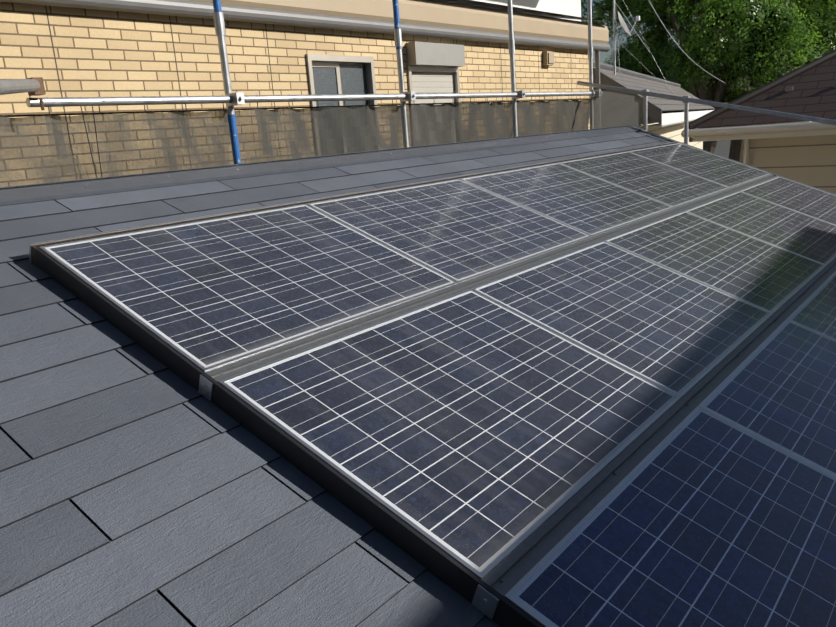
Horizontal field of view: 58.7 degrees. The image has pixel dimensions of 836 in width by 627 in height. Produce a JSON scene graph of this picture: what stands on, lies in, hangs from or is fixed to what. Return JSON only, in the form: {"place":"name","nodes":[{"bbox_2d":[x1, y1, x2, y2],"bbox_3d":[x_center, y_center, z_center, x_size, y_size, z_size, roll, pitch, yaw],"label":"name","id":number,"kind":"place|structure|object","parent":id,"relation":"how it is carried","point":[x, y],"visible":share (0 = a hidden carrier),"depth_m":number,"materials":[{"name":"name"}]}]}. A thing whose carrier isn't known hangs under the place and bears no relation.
{"place":"outdoors","nodes":[
{"label":"outdoors","id":0,"kind":"place"},
{"bbox_2d":[0,351,263,621],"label":"shingle gaps","id":1,"kind":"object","parent":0,"point":[100,531],"depth_m":1.78,"materials":[{"name":"black"}]},
{"bbox_2d":[0,131,669,626],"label":"house slates","id":2,"kind":"object","parent":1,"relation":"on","point":[352,585],"visible":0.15,"depth_m":1.93,"materials":[{"name":"grey stone"}]},
{"bbox_2d":[0,133,666,626],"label":"house slate edges","id":3,"kind":"object","parent":2,"relation":"attached to","point":[184,401],"visible":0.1,"depth_m":2.15,"materials":[{"name":"grey stone"}]},
{"bbox_2d":[0,125,835,205],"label":"roof ridge cap","id":4,"kind":"object","parent":2,"relation":"on","point":[11,195],"visible":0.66,"depth_m":4.36,"materials":[{"name":"grey metal"}]},
{"bbox_2d":[0,2,589,128],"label":"beige building walls","id":5,"kind":"structure","parent":0,"point":[102,53],"depth_m":5.62,"materials":[{"name":"beige brick"}]},
{"bbox_2d":[45,5,571,115],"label":"beige building siding joints","id":6,"kind":"object","parent":5,"relation":"attached to","point":[176,62],"depth_m":5.49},
{"bbox_2d":[305,54,376,106],"bbox_3d":[-0.688,-1.714,6.985,0.110,1.350,0.870,6,17,38],"label":"window frame","id":7,"kind":"object","parent":5,"relation":"attached to","point":[320,60],"visible":0.23,"depth_m":6.85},
{"bbox_2d":[312,64,368,107],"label":"window panes","id":8,"kind":"structure","parent":7,"relation":"in","point":[353,79],"depth_m":6.93,"materials":[{"name":"grey glass"}]},
{"bbox_2d":[188,0,605,43],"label":"beige building soffit","id":9,"kind":"structure","parent":5,"relation":"attached to","point":[382,20],"depth_m":6.92,"materials":[{"name":"beige paint"}]},
{"bbox_2d":[407,65,460,103],"bbox_3d":[0.187,-2.004,8.052,0.095,1.280,0.890,6,17,38],"label":"window frame","id":10,"kind":"object","parent":5,"relation":"attached to","point":[411,69],"visible":0.27,"depth_m":7.88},
{"bbox_2d":[412,72,454,104],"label":"beige building window shutter slats","id":11,"kind":"object","parent":10,"relation":"in","point":[432,82],"visible":0.23,"depth_m":7.96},
{"bbox_2d":[406,41,464,66],"bbox_3d":[0.188,-2.724,7.831,0.140,0.220,0.870,6,17,38],"label":"shutter box","id":12,"kind":"object","parent":5,"relation":"attached to","point":[433,54],"visible":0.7,"depth_m":7.71,"materials":[{"name":"white metal"}]},
{"bbox_2d":[438,0,607,21],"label":"roof edge trim","id":13,"kind":"structure","parent":5,"relation":"on","point":[504,7],"depth_m":9.48,"materials":[{"name":"grey metal"}]},
{"bbox_2d":[190,0,608,43],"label":"beige building fascia","id":14,"kind":"structure","parent":13,"relation":"attached to","point":[442,13],"depth_m":7.82,"materials":[{"name":"beige paint"}]},
{"bbox_2d":[0,0,609,51],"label":"beige building gutter","id":15,"kind":"object","parent":14,"relation":"attached to","point":[189,8],"visible":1,"depth_m":6.25,"materials":[{"name":"grey metal"}]},
{"bbox_2d":[542,51,553,65],"bbox_3d":[1.704,-3.332,9.704,0.095,0.170,0.180,6,17,38],"label":"vent cover","id":16,"kind":"object","parent":5,"relation":"attached to","point":[548,58],"visible":0.85,"depth_m":9.65,"materials":[{"name":"beige plastic"}]},
{"bbox_2d":[595,51,599,89],"bbox_3d":[2.902,0.126,11.720,0.070,8.220,0.067,6,17,38],"label":"downspout","id":17,"kind":"object","parent":5,"relation":"attached to","point":[597,66],"depth_m":10.80,"materials":[{"name":"grey metal"}]},
{"bbox_2d":[31,142,676,265],"bbox_3d":[0.666,-1.010,5.398,0.056,0.079,6.885,6,17,38],"label":"solar top cover","id":18,"kind":"object","parent":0,"point":[33,254],"visible":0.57,"depth_m":3.46,"materials":[{"name":"grey metal"}]},
{"bbox_2d":[36,144,664,247],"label":"solar cover slots","id":19,"kind":"object","parent":18,"relation":"attached to","point":[53,243],"visible":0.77,"depth_m":3.82,"materials":[{"name":"black metal"}]},
{"bbox_2d":[29,142,673,262],"bbox_3d":[0.649,-1.021,5.409,0.039,0.076,6.889,6,17,38],"label":"solar panel frame","id":20,"kind":"object","parent":18,"relation":"attached to","point":[68,238],"visible":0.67,"depth_m":3.67,"materials":[{"name":"grey metal"}]},
{"bbox_2d":[205,174,835,595],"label":"mounting rails","id":21,"kind":"object","parent":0,"point":[507,574],"visible":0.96,"depth_m":2.63,"materials":[{"name":"grey metal"}]},
{"bbox_2d":[39,143,835,626],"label":"solar panel frames","id":22,"kind":"structure","parent":21,"relation":"on","point":[529,531],"depth_m":2.74,"materials":[{"name":"silver metal"}]},
{"bbox_2d":[45,143,835,572],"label":"solar panels","id":23,"kind":"object","parent":22,"relation":"in","point":[479,433],"visible":1,"depth_m":3.00,"materials":[{"name":"blue glass"}]},
{"bbox_2d":[512,274,835,626],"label":"solar glass rows","id":24,"kind":"object","parent":22,"relation":"in","point":[700,518],"visible":1,"depth_m":2.17,"materials":[{"name":"blue glass"}]},
{"bbox_2d":[473,0,580,20],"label":"wall","id":25,"kind":"structure","parent":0,"point":[569,7],"depth_m":27.08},
{"bbox_2d":[593,60,680,123],"bbox_3d":[5.832,-5.529,20.941,3.900,2.140,17.060,2,15,24],"label":"neighbour barge board","id":26,"kind":"object","parent":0,"point":[654,112],"visible":0.25,"depth_m":12.87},
{"bbox_2d":[647,116,702,149],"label":"house wall","id":27,"kind":"structure","parent":0,"point":[673,131],"depth_m":18.05,"materials":[{"name":"beige paint"}]},
{"bbox_2d":[594,67,714,110],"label":"neighbour roof","id":28,"kind":"structure","parent":27,"relation":"on","point":[633,82],"depth_m":16.64,"materials":[{"name":"grey"}]},
{"bbox_2d":[613,0,615,74],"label":"antenna mast","id":29,"kind":"object","parent":28,"relation":"on","point":[614,37],"visible":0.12,"depth_m":14.44,"materials":[{"name":"silver metal"}]},
{"bbox_2d":[617,12,639,35],"bbox_3d":[3.980,-5.527,14.140,0.411,0.480,0.495,6,17,38],"label":"satellite dish","id":30,"kind":"object","parent":29,"relation":"attached to","point":[624,25],"visible":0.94,"depth_m":14.07,"materials":[{"name":"white metal"}]},
{"bbox_2d":[593,1,672,93],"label":"guy wires","id":31,"kind":"object","parent":29,"relation":"attached to","point":[625,48],"visible":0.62,"depth_m":14.45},
{"bbox_2d":[615,0,724,82],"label":"service wire","id":32,"kind":"object","parent":27,"relation":"attached to","point":[674,41],"visible":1,"depth_m":19.84,"materials":[{"name":"grey"}]},
{"bbox_2d":[647,110,712,127],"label":"neighbour fascia","id":33,"kind":"structure","parent":27,"relation":"attached to","point":[672,118],"depth_m":14.91,"materials":[{"name":"white paint"}]},
{"bbox_2d":[581,0,806,73],"label":"sky","id":34,"kind":"structure","parent":0,"point":[603,55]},
{"bbox_2d":[714,119,835,157],"bbox_3d":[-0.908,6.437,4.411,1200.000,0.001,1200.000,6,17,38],"label":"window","id":35,"kind":"structure","parent":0,"point":[722,148],"depth_m":142.93,"materials":[{"name":"grey glass"}]},
{"bbox_2d":[603,41,695,113],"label":"bush","id":36,"kind":"object","parent":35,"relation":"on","point":[626,65],"visible":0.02,"depth_m":50.93,"materials":[{"name":"green plant"}]},
{"bbox_2d":[581,0,827,152],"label":"tree","id":37,"kind":"object","parent":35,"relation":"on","point":[761,32],"depth_m":32.43,"materials":[{"name":"green plant"}]},
{"bbox_2d":[609,0,835,162],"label":"tree","id":38,"kind":"object","parent":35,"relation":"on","point":[656,38],"depth_m":37.31,"materials":[{"name":"green plant"}]},
{"bbox_2d":[675,0,835,82],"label":"tree","id":39,"kind":"object","parent":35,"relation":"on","point":[805,1],"depth_m":37.37,"materials":[{"name":"green plant"}]},
{"bbox_2d":[743,134,835,193],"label":"neighbour walls","id":40,"kind":"structure","parent":0,"point":[809,160],"depth_m":10.91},
{"bbox_2d":[689,121,835,141],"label":"neighbour fascia","id":41,"kind":"structure","parent":40,"relation":"attached to","point":[769,135],"depth_m":10.67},
{"bbox_2d":[681,122,835,164],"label":"gutter","id":42,"kind":"object","parent":41,"relation":"attached to","point":[769,128],"visible":0.25,"depth_m":10.57,"materials":[{"name":"beige plastic"}]},
{"bbox_2d":[695,57,835,127],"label":"neighbour roof","id":43,"kind":"structure","parent":40,"relation":"on","point":[813,93],"depth_m":10.80,"materials":[{"name":"brown tile"}]},
{"bbox_2d":[688,50,835,129],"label":"hip caps","id":44,"kind":"object","parent":43,"relation":"on","point":[693,124],"visible":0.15,"depth_m":11.14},
{"bbox_2d":[785,82,835,91],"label":"neighbour snow guards","id":45,"kind":"object","parent":43,"relation":"on","point":[789,88],"visible":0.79,"depth_m":10.90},
{"bbox_2d":[783,0,835,119],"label":"tree","id":46,"kind":"object","parent":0,"point":[810,58],"depth_m":43.65,"materials":[{"name":"green plant"}]},
{"bbox_3d":[1.403,3.096,2.898,5.723,6.844,11.800,6,17,38],"label":"house","id":47,"kind":"object","parent":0,"visible":0},
{"bbox_2d":[36,174,775,626],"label":"solar side covers","id":48,"kind":"object","parent":47,"relation":"on","point":[424,552],"visible":0.42,"depth_m":2.07,"materials":[{"name":"black metal"}]},
{"bbox_2d":[198,374,498,619],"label":"solar rail end caps","id":49,"kind":"object","parent":48,"relation":"attached to","point":[485,601],"visible":1,"depth_m":1.76,"materials":[{"name":"grey metal"}]},
{"bbox_2d":[0,79,835,143],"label":"scaffold tubes","id":50,"kind":"object","parent":47,"relation":"on","point":[10,86],"visible":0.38,"depth_m":5.55},
{"bbox_2d":[27,77,45,109],"bbox_3d":[-1.995,-1.148,3.893,0.083,0.165,0.055,6,17,38],"label":"scaffold clamp","id":51,"kind":"object","parent":50,"relation":"attached to","point":[40,91],"visible":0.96,"depth_m":3.87,"materials":[{"name":"metal"}]},
{"bbox_2d":[0,91,585,177],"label":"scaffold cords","id":52,"kind":"object","parent":50,"relation":"attached to","point":[82,113],"visible":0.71,"depth_m":4.70,"materials":[{"name":"black rubber"}]},
{"bbox_2d":[0,99,589,186],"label":"safety netting","id":53,"kind":"object","parent":50,"relation":"hanging from","point":[43,148],"visible":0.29,"depth_m":5.07,"materials":[{"name":"grey fabric"}]},
{"bbox_2d":[224,89,591,147],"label":"scaffold standards","id":54,"kind":"object","parent":50,"relation":"attached to","point":[230,110],"visible":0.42,"depth_m":6.39,"materials":[{"name":"silver metal"}]},
{"bbox_2d":[227,114,240,163],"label":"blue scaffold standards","id":55,"kind":"object","parent":54,"relation":"attached to","point":[234,139],"visible":0.62,"depth_m":4.99,"materials":[{"name":"paint"}]},
{"bbox_2d":[213,0,592,90],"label":"scaffold standards","id":56,"kind":"object","parent":54,"relation":"on","point":[219,25],"visible":0.88,"depth_m":6.26,"materials":[{"name":"silver metal"}]},
{"bbox_2d":[212,0,401,48],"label":"blue scaffold standards","id":57,"kind":"object","parent":56,"relation":"attached to","point":[217,5],"visible":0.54,"depth_m":6.14,"materials":[{"name":"paint"}]},
{"bbox_2d":[226,89,689,105],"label":"scaffold clamps","id":58,"kind":"object","parent":50,"relation":"attached to","point":[238,98],"visible":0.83,"depth_m":6.24,"materials":[{"name":"silver metal"}]},
{"bbox_2d":[591,89,643,128],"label":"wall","id":59,"kind":"structure","parent":50,"relation":"attached to","point":[610,109],"depth_m":8.92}
]}

